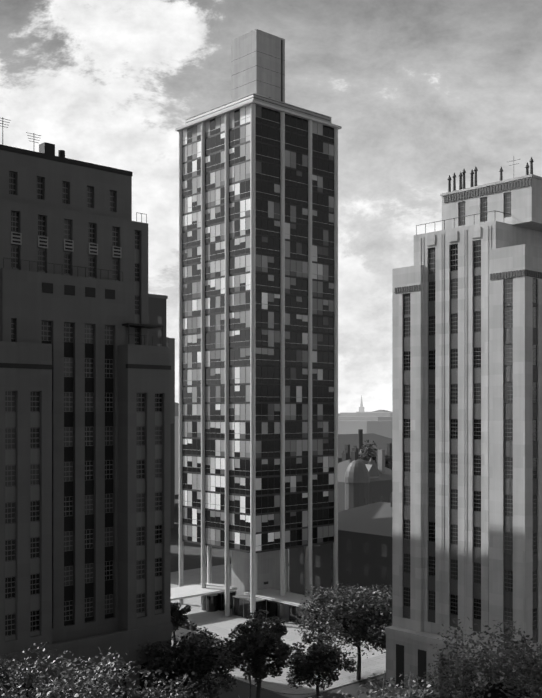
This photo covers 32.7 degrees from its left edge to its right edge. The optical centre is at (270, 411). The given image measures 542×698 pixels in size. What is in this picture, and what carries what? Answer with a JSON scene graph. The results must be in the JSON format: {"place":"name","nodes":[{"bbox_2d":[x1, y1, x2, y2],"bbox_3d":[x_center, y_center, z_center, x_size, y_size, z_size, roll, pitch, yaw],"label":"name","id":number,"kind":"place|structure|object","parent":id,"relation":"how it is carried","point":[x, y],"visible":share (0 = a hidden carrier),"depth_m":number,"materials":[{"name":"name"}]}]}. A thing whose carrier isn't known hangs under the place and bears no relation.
{"place":"outdoors","nodes":[
{"label":"outdoors","id":0,"kind":"place"},
{"bbox_2d":[0,0,541,412],"label":"sky","id":1,"kind":"structure","parent":0,"point":[421,93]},
{"bbox_2d":[171,494,385,697],"bbox_3d":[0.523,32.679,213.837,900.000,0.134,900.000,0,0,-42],"label":"streets and pavements","id":2,"kind":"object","parent":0,"point":[220,623],"visible":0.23,"depth_m":130.75,"materials":[{"name":"concrete"}]},
{"bbox_2d":[0,641,84,697],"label":"park tree","id":3,"kind":"object","parent":2,"relation":"on","point":[17,688],"visible":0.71,"depth_m":74.77,"materials":[{"name":"grey plant"}]},
{"bbox_2d":[178,621,196,630],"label":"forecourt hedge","id":4,"kind":"object","parent":2,"relation":"on","point":[191,627],"visible":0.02,"depth_m":138.14,"materials":[{"name":"grey plant"}]},
{"bbox_2d":[234,653,250,697],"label":"street lamp","id":5,"kind":"object","parent":2,"relation":"on","point":[238,655],"visible":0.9,"depth_m":88.19,"materials":[{"name":"grey metal"}]},
{"bbox_2d":[171,582,328,626],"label":"entrance canopy","id":6,"kind":"object","parent":2,"relation":"on","point":[269,599],"visible":0.65,"depth_m":147.02,"materials":[{"name":"concrete"}]},
{"bbox_2d":[222,610,292,697],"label":"street tree","id":7,"kind":"object","parent":2,"relation":"on","point":[257,646],"visible":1,"depth_m":90.40,"materials":[{"name":"black plant"}]},
{"bbox_2d":[286,632,357,697],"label":"street tree","id":8,"kind":"object","parent":2,"relation":"on","point":[313,663],"visible":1,"depth_m":101.66,"materials":[{"name":"black plant"}]},
{"bbox_2d":[293,583,391,679],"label":"street tree","id":9,"kind":"object","parent":2,"relation":"on","point":[354,614],"visible":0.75,"depth_m":111.48,"materials":[{"name":"grey plant"}]},
{"bbox_2d":[367,604,391,648],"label":"street tree","id":10,"kind":"object","parent":2,"relation":"on","point":[381,636],"visible":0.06,"depth_m":108.63,"materials":[{"name":"grey plant"}]},
{"bbox_2d":[270,691,314,697],"bbox_3d":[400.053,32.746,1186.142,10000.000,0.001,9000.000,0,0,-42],"label":"curb","id":11,"kind":"structure","parent":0,"point":[296,696],"depth_m":106.76,"materials":[{"name":"grey concrete"}]},
{"bbox_2d":[0,117,171,697],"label":"art deco apartments","id":12,"kind":"structure","parent":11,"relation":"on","point":[85,469],"depth_m":94.98,"materials":[{"name":"concrete"}]},
{"bbox_2d":[18,647,215,697],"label":"park tree","id":13,"kind":"object","parent":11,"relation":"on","point":[100,677],"visible":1,"depth_m":61.52,"materials":[{"name":"grey plant"}]},
{"bbox_2d":[171,602,191,646],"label":"street tree","id":14,"kind":"object","parent":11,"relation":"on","point":[177,615],"visible":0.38,"depth_m":124.42,"materials":[{"name":"black plant"}]},
{"bbox_2d":[136,627,247,697],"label":"street tree","id":15,"kind":"object","parent":11,"relation":"on","point":[188,655],"visible":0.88,"depth_m":95.63,"materials":[{"name":"black plant"}]},
{"bbox_2d":[175,29,341,621],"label":"skyscraper","id":16,"kind":"structure","parent":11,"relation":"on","point":[258,326],"depth_m":149.92,"materials":[{"name":"black glass"}]},
{"bbox_2d":[148,294,391,601],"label":"background buildings","id":17,"kind":"structure","parent":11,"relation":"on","point":[364,523],"depth_m":166.11,"materials":[{"name":"brick"}]},
{"bbox_2d":[175,395,391,494],"bbox_3d":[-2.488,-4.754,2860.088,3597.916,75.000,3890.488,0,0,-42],"label":"distant city","id":18,"kind":"object","parent":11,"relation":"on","point":[378,422],"visible":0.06,"depth_m":365.20,"materials":[{"name":"brick"}]},
{"bbox_2d":[358,440,391,467],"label":"street tree","id":19,"kind":"object","parent":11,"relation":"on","point":[367,453],"visible":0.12,"depth_m":297.00,"materials":[{"name":"grey plant"}]},
{"bbox_2d":[319,673,438,697],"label":"park tree","id":20,"kind":"object","parent":11,"relation":"on","point":[399,692],"visible":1,"depth_m":57.51,"materials":[{"name":"grey plant"}]},
{"bbox_2d":[424,684,473,697],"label":"park tree","id":21,"kind":"object","parent":11,"relation":"on","point":[457,695],"visible":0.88,"depth_m":60.41,"materials":[{"name":"grey plant"}]},
{"bbox_2d":[385,157,541,697],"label":"art deco apartments","id":22,"kind":"structure","parent":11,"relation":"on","point":[466,414],"depth_m":92.39,"materials":[{"name":"concrete"}]},
{"bbox_2d":[395,617,541,697],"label":"park tree","id":23,"kind":"object","parent":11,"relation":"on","point":[527,674],"visible":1,"depth_m":64.83,"materials":[{"name":"grey plant"}]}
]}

